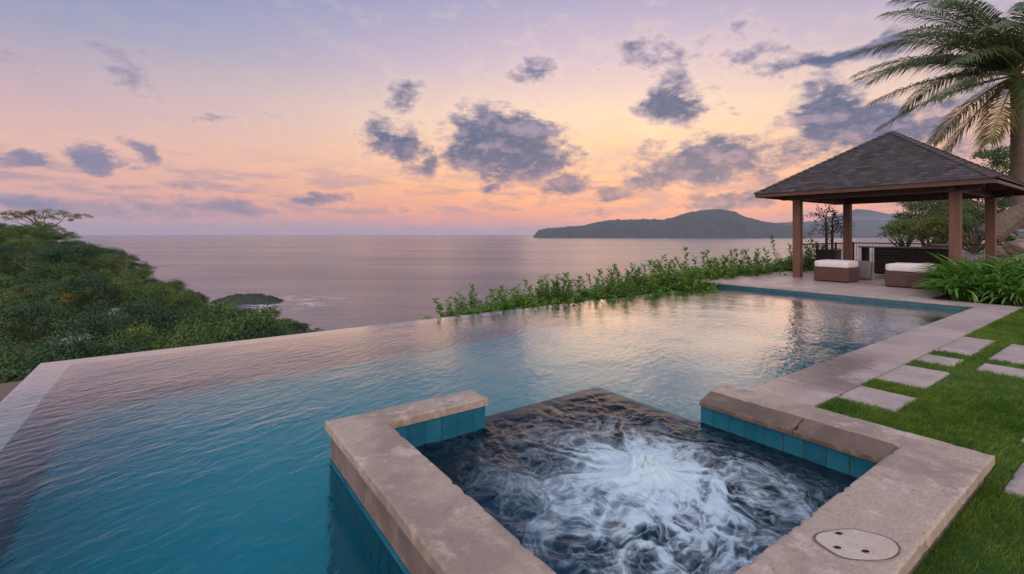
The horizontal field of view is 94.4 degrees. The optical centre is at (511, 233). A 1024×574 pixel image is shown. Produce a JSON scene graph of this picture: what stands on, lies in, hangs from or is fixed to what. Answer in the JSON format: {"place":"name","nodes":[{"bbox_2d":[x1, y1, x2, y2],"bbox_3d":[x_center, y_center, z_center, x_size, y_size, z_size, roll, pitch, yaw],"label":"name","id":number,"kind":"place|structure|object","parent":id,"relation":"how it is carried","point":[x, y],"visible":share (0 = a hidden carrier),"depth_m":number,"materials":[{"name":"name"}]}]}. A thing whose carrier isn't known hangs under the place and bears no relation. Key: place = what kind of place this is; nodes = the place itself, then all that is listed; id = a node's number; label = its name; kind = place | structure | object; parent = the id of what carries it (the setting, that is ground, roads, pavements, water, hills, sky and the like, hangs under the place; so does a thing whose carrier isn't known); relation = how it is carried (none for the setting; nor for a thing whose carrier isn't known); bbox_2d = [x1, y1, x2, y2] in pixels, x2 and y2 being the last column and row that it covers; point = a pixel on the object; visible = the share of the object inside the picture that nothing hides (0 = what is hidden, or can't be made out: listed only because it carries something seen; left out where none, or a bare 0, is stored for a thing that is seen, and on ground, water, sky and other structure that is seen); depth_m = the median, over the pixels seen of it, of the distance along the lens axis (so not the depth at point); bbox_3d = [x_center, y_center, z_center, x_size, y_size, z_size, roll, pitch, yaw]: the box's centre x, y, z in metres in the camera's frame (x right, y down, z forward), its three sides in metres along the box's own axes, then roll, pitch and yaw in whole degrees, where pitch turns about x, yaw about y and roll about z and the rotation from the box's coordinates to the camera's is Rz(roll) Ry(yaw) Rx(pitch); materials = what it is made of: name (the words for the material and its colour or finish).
{"place":"outdoors","nodes":[
{"label":"outdoors","id":0,"kind":"place"},
{"bbox_2d":[38,235,984,333],"bbox_3d":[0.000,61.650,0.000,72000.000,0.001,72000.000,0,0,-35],"label":"sea","id":1,"kind":"structure","parent":0,"point":[330,282],"depth_m":987.64,"materials":[{"name":"liquid"}]},
{"bbox_2d":[210,293,284,304],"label":"headland","id":2,"kind":"structure","parent":1,"relation":"in","point":[255,298],"depth_m":421.20,"materials":[{"name":"plant"}]},
{"bbox_2d":[0,0,1023,234],"label":"sky","id":3,"kind":"structure","parent":0,"point":[140,117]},
{"bbox_2d":[533,209,873,237],"bbox_3d":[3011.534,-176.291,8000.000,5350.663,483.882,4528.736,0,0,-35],"label":"island","id":4,"kind":"structure","parent":0,"point":[715,223],"depth_m":7434.45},
{"bbox_2d":[703,269,945,298],"bbox_3d":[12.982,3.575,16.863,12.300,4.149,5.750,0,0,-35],"label":"terrace floor","id":5,"kind":"structure","parent":0,"point":[876,284],"depth_m":14.06,"materials":[{"name":"stone"}]},
{"bbox_2d":[817,249,841,259],"bbox_3d":[13.189,1.070,19.678,0.940,0.860,0.640,0,0,-41],"label":"planter box","id":6,"kind":"object","parent":5,"relation":"on","point":[831,254],"visible":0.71,"depth_m":19.41,"materials":[{"name":"wicker"}]},
{"bbox_2d":[803,204,854,248],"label":"tree","id":7,"kind":"object","parent":6,"relation":"in","point":[832,226],"visible":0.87,"depth_m":19.65,"materials":[{"name":"green plant"}]},
{"bbox_2d":[814,259,858,282],"bbox_3d":[10.320,1.160,15.075,0.850,0.680,0.970,0,0,-35],"label":"wicker ottoman","id":8,"kind":"object","parent":5,"relation":"on","point":[846,271],"visible":1,"depth_m":14.78,"materials":[{"name":"wicker"}]},
{"bbox_2d":[854,260,873,279],"bbox_3d":[11.496,1.194,15.566,0.283,0.638,0.673,0,0,-15],"label":"side table","id":9,"kind":"object","parent":5,"relation":"on","point":[866,270],"visible":0.63,"depth_m":15.33,"materials":[{"name":"grey"}]},
{"bbox_2d":[754,131,1023,276],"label":"pavilion","id":10,"kind":"structure","parent":5,"relation":"on","point":[890,166],"depth_m":15.12,"materials":[{"name":"wood"}]},
{"bbox_2d":[858,246,948,273],"bbox_3d":[13.844,0.975,16.616,0.820,1.050,2.650,0,0,-35],"label":"bar counter","id":11,"kind":"object","parent":5,"relation":"on","point":[884,256],"visible":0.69,"depth_m":16.51,"materials":[{"name":"wood"}]},
{"bbox_2d":[902,250,915,262],"bbox_3d":[13.653,0.965,16.303,0.051,0.830,0.400,0,0,-35],"label":"door","id":12,"kind":"structure","parent":11,"relation":"in","point":[908,256],"depth_m":16.30,"materials":[{"name":"metal"}]},
{"bbox_2d":[917,250,931,262],"bbox_3d":[13.896,0.965,15.960,0.051,0.830,0.400,0,0,-35],"label":"door","id":13,"kind":"structure","parent":11,"relation":"in","point":[922,255],"depth_m":15.96,"materials":[{"name":"metal"}]},
{"bbox_2d":[933,250,948,270],"bbox_3d":[14.139,0.965,15.618,0.051,0.830,0.400,0,0,-35],"label":"door","id":14,"kind":"structure","parent":11,"relation":"in","point":[935,260],"depth_m":15.63,"materials":[{"name":"metal"}]},
{"bbox_2d":[885,262,936,289],"bbox_3d":[11.259,1.160,13.375,0.850,0.680,0.970,0,0,-35],"label":"wicker ottoman","id":15,"kind":"object","parent":5,"relation":"on","point":[896,273],"visible":0.73,"depth_m":13.17,"materials":[{"name":"wicker"}]},
{"bbox_2d":[803,242,1021,266],"bbox_3d":[15.457,0.940,18.628,5.840,1.120,5.520,0,0,-35],"label":"railing","id":16,"kind":"object","parent":5,"relation":"on","point":[841,244],"visible":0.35,"depth_m":20.56,"materials":[{"name":"wood"}]},
{"bbox_2d":[821,209,897,221],"bbox_3d":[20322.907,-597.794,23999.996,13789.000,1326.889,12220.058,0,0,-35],"label":"mountain","id":17,"kind":"structure","parent":0,"point":[864,214],"depth_m":23060.92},
{"bbox_2d":[780,219,1023,236],"bbox_3d":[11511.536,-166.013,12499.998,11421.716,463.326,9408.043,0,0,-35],"label":"hills","id":18,"kind":"structure","parent":0,"point":[865,227],"depth_m":11560.33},
{"bbox_2d":[815,307,1023,573],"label":"ground","id":19,"kind":"structure","parent":0,"point":[982,566],"depth_m":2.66,"materials":[{"name":"plant"}]},
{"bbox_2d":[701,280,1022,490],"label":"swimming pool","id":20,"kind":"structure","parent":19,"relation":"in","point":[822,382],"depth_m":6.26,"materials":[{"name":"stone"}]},
{"bbox_2d":[0,287,962,573],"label":"pool water","id":21,"kind":"structure","parent":20,"relation":"in","point":[206,459],"depth_m":4.72,"materials":[{"name":"liquid"}]},
{"bbox_2d":[325,384,994,573],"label":"spa tub","id":22,"kind":"object","parent":20,"relation":"on","point":[911,494],"visible":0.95,"depth_m":2.62,"materials":[{"name":"stone"}]},
{"bbox_2d":[415,387,857,573],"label":"spa water","id":23,"kind":"structure","parent":22,"relation":"in","point":[597,480],"depth_m":2.97,"materials":[{"name":"blue liquid"}]},
{"bbox_2d":[813,528,900,560],"bbox_3d":[1.505,1.344,2.054,0.346,0.012,0.210,0,0,-10],"label":"skimmer lid","id":24,"kind":"object","parent":22,"relation":"on","point":[854,544],"visible":1,"depth_m":2.04,"materials":[{"name":"plastic"}]},
{"bbox_2d":[839,385,916,412],"bbox_3d":[3.351,1.543,4.356,0.550,0.094,0.450,0,0,-35],"label":"stepping stone","id":25,"kind":"object","parent":19,"relation":"on","point":[877,397],"visible":0.68,"depth_m":4.33,"materials":[{"name":"stone"}]},
{"bbox_2d":[874,365,949,388],"bbox_3d":[4.253,1.542,5.029,0.900,0.095,0.400,0,0,-35],"label":"stepping stone","id":26,"kind":"object","parent":19,"relation":"on","point":[920,377],"visible":0.72,"depth_m":4.98,"materials":[{"name":"stone"}]},
{"bbox_2d":[915,354,962,366],"bbox_3d":[5.107,1.543,5.666,0.450,0.094,0.350,0,0,-35],"label":"stepping stone","id":27,"kind":"object","parent":19,"relation":"on","point":[947,361],"visible":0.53,"depth_m":5.65,"materials":[{"name":"stone"}]},
{"bbox_2d":[935,336,995,356],"bbox_3d":[6.142,1.543,6.402,1.350,0.095,0.350,0,0,-35],"label":"stepping stone","id":28,"kind":"object","parent":19,"relation":"on","point":[966,345],"visible":0.69,"depth_m":6.35,"materials":[{"name":"stone"}]},
{"bbox_2d":[977,363,1023,378],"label":"stepping stone","id":29,"kind":"object","parent":19,"relation":"on","point":[999,369],"visible":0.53,"depth_m":5.22,"materials":[{"name":"stone"}]},
{"bbox_2d":[989,344,1023,364],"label":"stepping stone","id":30,"kind":"object","parent":19,"relation":"on","point":[1013,353],"visible":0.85,"depth_m":5.88,"materials":[{"name":"stone"}]},
{"bbox_2d":[1003,463,1023,497],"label":"stepping stone","id":31,"kind":"object","parent":19,"relation":"on","point":[1016,483],"visible":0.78,"depth_m":2.84,"materials":[{"name":"stone"}]},
{"bbox_2d":[860,233,1023,264],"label":"hillside","id":32,"kind":"structure","parent":0,"point":[967,255],"depth_m":25.27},
{"bbox_2d":[875,216,933,246],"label":"garden bush","id":33,"kind":"object","parent":32,"relation":"on","point":[895,225],"visible":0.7,"depth_m":28.73,"materials":[{"name":"green plant"}]},
{"bbox_2d":[846,0,1023,228],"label":"coconut palm","id":34,"kind":"object","parent":32,"relation":"on","point":[1002,53],"visible":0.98,"depth_m":18.98,"materials":[{"name":"green plant"}]},
{"bbox_2d":[889,199,980,246],"bbox_3d":[27.193,0.043,31.016,5.568,5.491,4.772,0,0,-35],"label":"garden tree","id":35,"kind":"object","parent":32,"relation":"on","point":[942,206],"visible":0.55,"depth_m":30.37,"materials":[{"name":"green plant"}]},
{"bbox_2d":[916,199,997,247],"bbox_3d":[31.456,0.314,33.968,5.072,5.656,4.656,0,0,-35],"label":"garden tree","id":36,"kind":"object","parent":32,"relation":"on","point":[979,216],"visible":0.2,"depth_m":33.07,"materials":[{"name":"green plant"}]},
{"bbox_2d":[926,197,1009,239],"bbox_3d":[37.336,-1.023,38.213,6.540,6.807,6.179,0,0,-35],"label":"garden tree","id":37,"kind":"object","parent":32,"relation":"on","point":[983,205],"visible":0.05,"depth_m":37.77,"materials":[{"name":"green plant"}]},
{"bbox_2d":[929,213,1023,253],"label":"garden bush","id":38,"kind":"object","parent":32,"relation":"on","point":[966,223],"visible":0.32,"depth_m":25.60,"materials":[{"name":"green plant"}]},
{"bbox_2d":[977,201,1023,242],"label":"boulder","id":39,"kind":"object","parent":32,"relation":"on","point":[1010,220],"visible":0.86,"depth_m":18.12,"materials":[{"name":"stone"}]},
{"bbox_2d":[997,247,1012,257],"bbox_3d":[18.785,0.715,18.188,0.655,0.434,0.640,0,0,-42],"label":"boulder","id":40,"kind":"object","parent":32,"relation":"on","point":[1001,250],"visible":0.49,"depth_m":17.99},
{"bbox_2d":[1003,240,1023,253],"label":"boulder","id":41,"kind":"object","parent":40,"relation":"on","point":[1011,247],"visible":0.94,"depth_m":17.71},
{"bbox_2d":[935,296,1023,306],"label":"planting bed soil","id":42,"kind":"structure","parent":0,"point":[949,299],"depth_m":10.73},
{"bbox_2d":[906,213,978,246],"bbox_3d":[24.638,0.884,27.019,3.539,4.199,3.097,0,0,-35],"label":"garden bush","id":43,"kind":"object","parent":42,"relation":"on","point":[927,226],"visible":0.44,"depth_m":26.92,"materials":[{"name":"green plant"}]},
{"bbox_2d":[912,265,993,295],"bbox_3d":[11.110,1.145,11.621,1.950,0.793,2.030,0,0,-25],"label":"lily clump","id":44,"kind":"object","parent":42,"relation":"on","point":[945,271],"visible":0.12,"depth_m":11.77,"materials":[{"name":"green plant"}]},
{"bbox_2d":[909,272,1014,303],"bbox_3d":[10.284,1.185,10.922,1.767,0.711,1.764,0,0,-21],"label":"lily clump","id":45,"kind":"object","parent":42,"relation":"on","point":[951,293],"visible":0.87,"depth_m":10.75,"materials":[{"name":"green plant"}]},
{"bbox_2d":[903,252,1023,283],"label":"lily clump","id":46,"kind":"object","parent":42,"relation":"on","point":[1001,266],"visible":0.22,"depth_m":11.66,"materials":[{"name":"green plant"}]},
{"bbox_2d":[931,255,1023,299],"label":"lily clump","id":47,"kind":"object","parent":42,"relation":"on","point":[966,269],"visible":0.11,"depth_m":11.15,"materials":[{"name":"green plant"}]},
{"bbox_2d":[936,269,1020,302],"bbox_3d":[10.776,1.165,10.661,1.852,0.753,1.928,0,0,-40],"label":"lily clump","id":48,"kind":"object","parent":42,"relation":"on","point":[981,278],"visible":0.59,"depth_m":10.46,"materials":[{"name":"green plant"}]},
{"bbox_2d":[935,269,1023,304],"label":"lily clump","id":49,"kind":"object","parent":42,"relation":"on","point":[991,293],"visible":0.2,"depth_m":10.41,"materials":[{"name":"green plant"}]},
{"bbox_2d":[969,145,1009,209],"bbox_3d":[42.440,-2.711,40.219,7.404,9.800,8.110,0,0,-35],"label":"garden tree","id":50,"kind":"object","parent":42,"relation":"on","point":[999,161],"visible":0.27,"depth_m":39.97,"materials":[{"name":"green plant"}]},
{"bbox_2d":[959,278,1023,305],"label":"lily clump","id":51,"kind":"object","parent":42,"relation":"on","point":[1005,297],"visible":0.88,"depth_m":10.08,"materials":[{"name":"green plant"}]},
{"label":"bank","id":52,"kind":"structure","parent":0,"visible":0},
{"bbox_2d":[421,290,485,319],"bbox_3d":[-1.095,1.838,10.262,1.837,1.098,1.733,0,0,-32],"label":"edge shrub","id":53,"kind":"object","parent":52,"relation":"on","point":[454,311],"visible":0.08,"depth_m":10.53,"materials":[{"name":"green plant"}]},
{"bbox_2d":[432,283,494,317],"bbox_3d":[-0.929,2.001,11.851,2.578,1.540,2.454,0,0,7],"label":"edge shrub","id":54,"kind":"object","parent":52,"relation":"on","point":[457,293],"visible":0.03,"depth_m":11.95,"materials":[{"name":"green plant"}]},
{"bbox_2d":[451,297,506,315],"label":"edge shrub","id":55,"kind":"object","parent":52,"relation":"on","point":[471,309],"visible":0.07,"depth_m":10.17,"materials":[{"name":"green plant"}]},
{"bbox_2d":[475,291,523,312],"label":"edge shrub","id":56,"kind":"object","parent":52,"relation":"on","point":[494,308],"visible":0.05,"depth_m":10.89,"materials":[{"name":"green plant"}]},
{"bbox_2d":[483,279,544,308],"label":"edge shrub","id":57,"kind":"object","parent":52,"relation":"on","point":[495,298],"visible":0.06,"depth_m":11.95,"materials":[{"name":"green plant"}]},
{"bbox_2d":[491,285,545,310],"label":"edge shrub","id":58,"kind":"object","parent":52,"relation":"on","point":[524,302],"visible":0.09,"depth_m":11.23,"materials":[{"name":"green plant"}]},
{"bbox_2d":[539,277,590,304],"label":"edge shrub","id":59,"kind":"object","parent":52,"relation":"on","point":[565,299],"visible":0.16,"depth_m":11.90,"materials":[{"name":"green plant"}]},
{"bbox_2d":[557,276,605,302],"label":"edge shrub","id":60,"kind":"object","parent":52,"relation":"on","point":[586,292],"visible":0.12,"depth_m":12.35,"materials":[{"name":"green plant"}]},
{"bbox_2d":[567,275,628,301],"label":"edge shrub","id":61,"kind":"object","parent":52,"relation":"on","point":[608,294],"visible":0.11,"depth_m":12.66,"materials":[{"name":"green plant"}]},
{"bbox_2d":[593,268,664,298],"bbox_3d":[3.169,1.612,13.357,2.249,1.344,2.122,0,0,13],"label":"edge shrub","id":62,"kind":"object","parent":52,"relation":"on","point":[615,284],"visible":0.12,"depth_m":13.06,"materials":[{"name":"green plant"}]},
{"bbox_2d":[634,269,685,291],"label":"edge shrub","id":63,"kind":"object","parent":52,"relation":"on","point":[654,283],"visible":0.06,"depth_m":13.93,"materials":[{"name":"green plant"}]},
{"bbox_2d":[640,258,719,291],"bbox_3d":[5.115,1.482,14.744,2.574,1.505,2.451,0,0,-7],"label":"edge shrub","id":64,"kind":"object","parent":52,"relation":"on","point":[683,283],"visible":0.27,"depth_m":14.44,"materials":[{"name":"green plant"}]},
{"bbox_2d":[665,262,720,289],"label":"edge shrub","id":65,"kind":"object","parent":52,"relation":"on","point":[697,280],"visible":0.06,"depth_m":14.69,"materials":[{"name":"green plant"}]},
{"bbox_2d":[689,251,734,286],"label":"edge shrub","id":66,"kind":"object","parent":52,"relation":"on","point":[708,274],"visible":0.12,"depth_m":15.95,"materials":[{"name":"green plant"}]},
{"bbox_2d":[761,245,825,271],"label":"edge shrub","id":67,"kind":"object","parent":52,"relation":"on","point":[790,268],"visible":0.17,"depth_m":19.76,"materials":[{"name":"green plant"}]},
{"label":"terrain","id":68,"kind":"structure","parent":0,"visible":0},
{"bbox_2d":[0,381,21,401],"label":"boardwalk","id":69,"kind":"structure","parent":68,"relation":"on","point":[6,389],"depth_m":6.32,"materials":[{"name":"brown wood"}]},
{"bbox_2d":[0,242,21,270],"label":"hillside tree","id":70,"kind":"object","parent":68,"relation":"on","point":[4,249],"visible":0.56,"depth_m":75.58,"materials":[{"name":"green plant"}]},
{"bbox_2d":[0,262,30,277],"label":"hillside tree","id":71,"kind":"object","parent":68,"relation":"on","point":[10,268],"visible":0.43,"depth_m":70.14,"materials":[{"name":"green plant"}]},
{"bbox_2d":[0,274,31,302],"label":"hillside tree","id":72,"kind":"object","parent":68,"relation":"on","point":[7,278],"visible":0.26,"depth_m":55.96,"materials":[{"name":"green plant"}]},
{"bbox_2d":[0,290,38,328],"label":"hillside tree","id":73,"kind":"object","parent":68,"relation":"on","point":[9,296],"visible":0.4,"depth_m":46.85,"materials":[{"name":"green plant"}]},
{"bbox_2d":[0,281,38,298],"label":"thin trunk tree","id":74,"kind":"object","parent":68,"relation":"on","point":[11,289],"visible":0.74,"depth_m":52.31,"materials":[{"name":"green plant"}]},
{"bbox_2d":[0,331,45,382],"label":"hillside tree","id":75,"kind":"object","parent":68,"relation":"on","point":[3,345],"visible":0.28,"depth_m":28.64,"materials":[{"name":"green plant"}]},
{"bbox_2d":[4,235,48,254],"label":"hillside tree","id":76,"kind":"object","parent":68,"relation":"on","point":[14,240],"visible":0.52,"depth_m":84.26,"materials":[{"name":"green plant"}]},
{"bbox_2d":[0,346,53,382],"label":"bushy tree","id":77,"kind":"object","parent":68,"relation":"on","point":[2,360],"visible":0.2,"depth_m":26.56,"materials":[{"name":"green plant"}]},
{"bbox_2d":[5,225,57,247],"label":"hillside tree","id":78,"kind":"object","parent":68,"relation":"on","point":[44,233],"visible":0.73,"depth_m":89.31,"materials":[{"name":"green plant"}]},
{"bbox_2d":[0,239,72,276],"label":"hillside tree","id":79,"kind":"object","parent":68,"relation":"on","point":[34,248],"visible":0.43,"depth_m":72.58,"materials":[{"name":"green plant"}]},
{"bbox_2d":[0,298,79,344],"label":"bushy tree","id":80,"kind":"object","parent":68,"relation":"on","point":[19,315],"visible":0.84,"depth_m":37.77,"materials":[{"name":"green plant"}]},
{"bbox_2d":[22,220,65,243],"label":"hillside tree","id":81,"kind":"object","parent":68,"relation":"on","point":[41,223],"visible":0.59,"depth_m":94.76,"materials":[{"name":"green plant"}]},
{"bbox_2d":[0,209,94,245],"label":"spreading tree","id":82,"kind":"object","parent":68,"relation":"on","point":[30,213],"visible":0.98,"depth_m":99.27,"materials":[{"name":"green plant"}]},
{"bbox_2d":[15,275,85,303],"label":"hillside tree","id":83,"kind":"object","parent":68,"relation":"on","point":[49,284],"visible":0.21,"depth_m":55.57,"materials":[{"name":"green plant"}]},
{"bbox_2d":[6,256,96,286],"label":"hillside tree","id":84,"kind":"object","parent":68,"relation":"on","point":[41,270],"visible":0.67,"depth_m":63.96,"materials":[{"name":"green plant"}]},
{"bbox_2d":[19,247,84,279],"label":"hillside tree","id":85,"kind":"object","parent":68,"relation":"on","point":[52,252],"visible":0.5,"depth_m":70.81,"materials":[{"name":"green plant"}]},
{"bbox_2d":[45,231,83,245],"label":"hillside tree","id":86,"kind":"object","parent":68,"relation":"on","point":[68,235],"visible":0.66,"depth_m":98.26,"materials":[{"name":"green plant"}]},
{"bbox_2d":[0,329,142,382],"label":"hillside tree","id":87,"kind":"object","parent":68,"relation":"on","point":[22,373],"visible":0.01,"depth_m":25.86,"materials":[{"name":"green plant"}]},
{"bbox_2d":[44,241,109,276],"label":"hillside tree","id":88,"kind":"object","parent":68,"relation":"on","point":[80,248],"visible":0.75,"depth_m":73.88,"materials":[{"name":"green plant"}]},
{"bbox_2d":[0,324,155,382],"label":"hillside tree","id":89,"kind":"object","parent":68,"relation":"on","point":[81,348],"visible":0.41,"depth_m":22.57,"materials":[{"name":"green plant"}]},
{"bbox_2d":[41,287,120,316],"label":"yellow tree","id":90,"kind":"object","parent":68,"relation":"on","point":[64,298],"visible":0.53,"depth_m":48.20,"materials":[{"name":"green plant"}]},
{"bbox_2d":[34,297,129,329],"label":"hillside tree","id":91,"kind":"object","parent":68,"relation":"on","point":[80,304],"visible":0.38,"depth_m":48.14,"materials":[{"name":"green plant"}]},
{"bbox_2d":[32,272,134,330],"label":"hillside tree","id":92,"kind":"object","parent":68,"relation":"on","point":[74,283],"visible":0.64,"depth_m":49.75,"materials":[{"name":"green plant"}]},
{"bbox_2d":[40,304,157,347],"bbox_3d":[-30.861,10.444,36.358,8.406,10.350,7.033,0,0,33],"label":"hillside tree","id":93,"kind":"object","parent":68,"relation":"on","point":[97,323],"visible":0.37,"depth_m":36.37,"materials":[{"name":"green plant"}]},
{"bbox_2d":[35,305,163,342],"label":"hillside tree","id":94,"kind":"object","parent":68,"relation":"on","point":[131,320],"visible":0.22,"depth_m":43.15,"materials":[{"name":"green plant"}]},
{"bbox_2d":[88,254,134,273],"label":"hillside tree","id":95,"kind":"object","parent":68,"relation":"on","point":[112,258],"visible":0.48,"depth_m":84.54,"materials":[{"name":"green plant"}]},
{"bbox_2d":[87,268,145,286],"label":"hillside tree","id":96,"kind":"object","parent":68,"relation":"on","point":[126,276],"visible":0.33,"depth_m":70.38,"materials":[{"name":"green plant"}]},
{"bbox_2d":[68,277,168,315],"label":"hillside tree","id":97,"kind":"object","parent":68,"relation":"on","point":[129,292],"visible":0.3,"depth_m":54.41,"materials":[{"name":"green plant"}]},
{"bbox_2d":[94,295,188,344],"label":"hillside tree","id":98,"kind":"object","parent":68,"relation":"on","point":[149,308],"visible":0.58,"depth_m":47.31,"materials":[{"name":"green plant"}]},
{"bbox_2d":[114,285,169,307],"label":"hillside tree","id":99,"kind":"object","parent":68,"relation":"on","point":[159,299],"visible":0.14,"depth_m":60.41,"materials":[{"name":"green plant"}]},
{"bbox_2d":[119,277,183,308],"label":"hillside tree","id":100,"kind":"object","parent":68,"relation":"on","point":[160,285],"visible":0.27,"depth_m":71.23,"materials":[{"name":"green plant"}]},
{"bbox_2d":[97,321,218,353],"bbox_3d":[-21.214,9.887,28.668,9.135,9.301,8.654,0,0,-40],"label":"hillside tree","id":101,"kind":"object","parent":68,"relation":"on","point":[183,333],"visible":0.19,"depth_m":28.45,"materials":[{"name":"green plant"}]},
{"bbox_2d":[135,305,202,341],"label":"hillside tree","id":102,"kind":"object","parent":68,"relation":"on","point":[181,312],"visible":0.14,"depth_m":48.77,"materials":[{"name":"green plant"}]},
{"bbox_2d":[156,287,208,316],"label":"hillside tree","id":103,"kind":"object","parent":68,"relation":"on","point":[180,301],"visible":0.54,"depth_m":70.12,"materials":[{"name":"green plant"}]},
{"bbox_2d":[151,302,238,339],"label":"hillside tree","id":104,"kind":"object","parent":68,"relation":"on","point":[173,332],"visible":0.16,"depth_m":47.96,"materials":[{"name":"green plant"}]},
{"bbox_2d":[159,297,308,348],"bbox_3d":[-19.316,9.944,33.507,10.603,10.879,10.045,0,0,-15],"label":"hillside tree","id":105,"kind":"object","parent":68,"relation":"on","point":[207,322],"visible":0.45,"depth_m":32.49,"materials":[{"name":"green plant"}]},
{"bbox_2d":[203,313,294,341],"bbox_3d":[-17.607,9.985,30.073,8.406,9.975,7.033,0,0,-40],"label":"hillside tree","id":106,"kind":"object","parent":68,"relation":"on","point":[260,333],"visible":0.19,"depth_m":30.88,"materials":[{"name":"green plant"}]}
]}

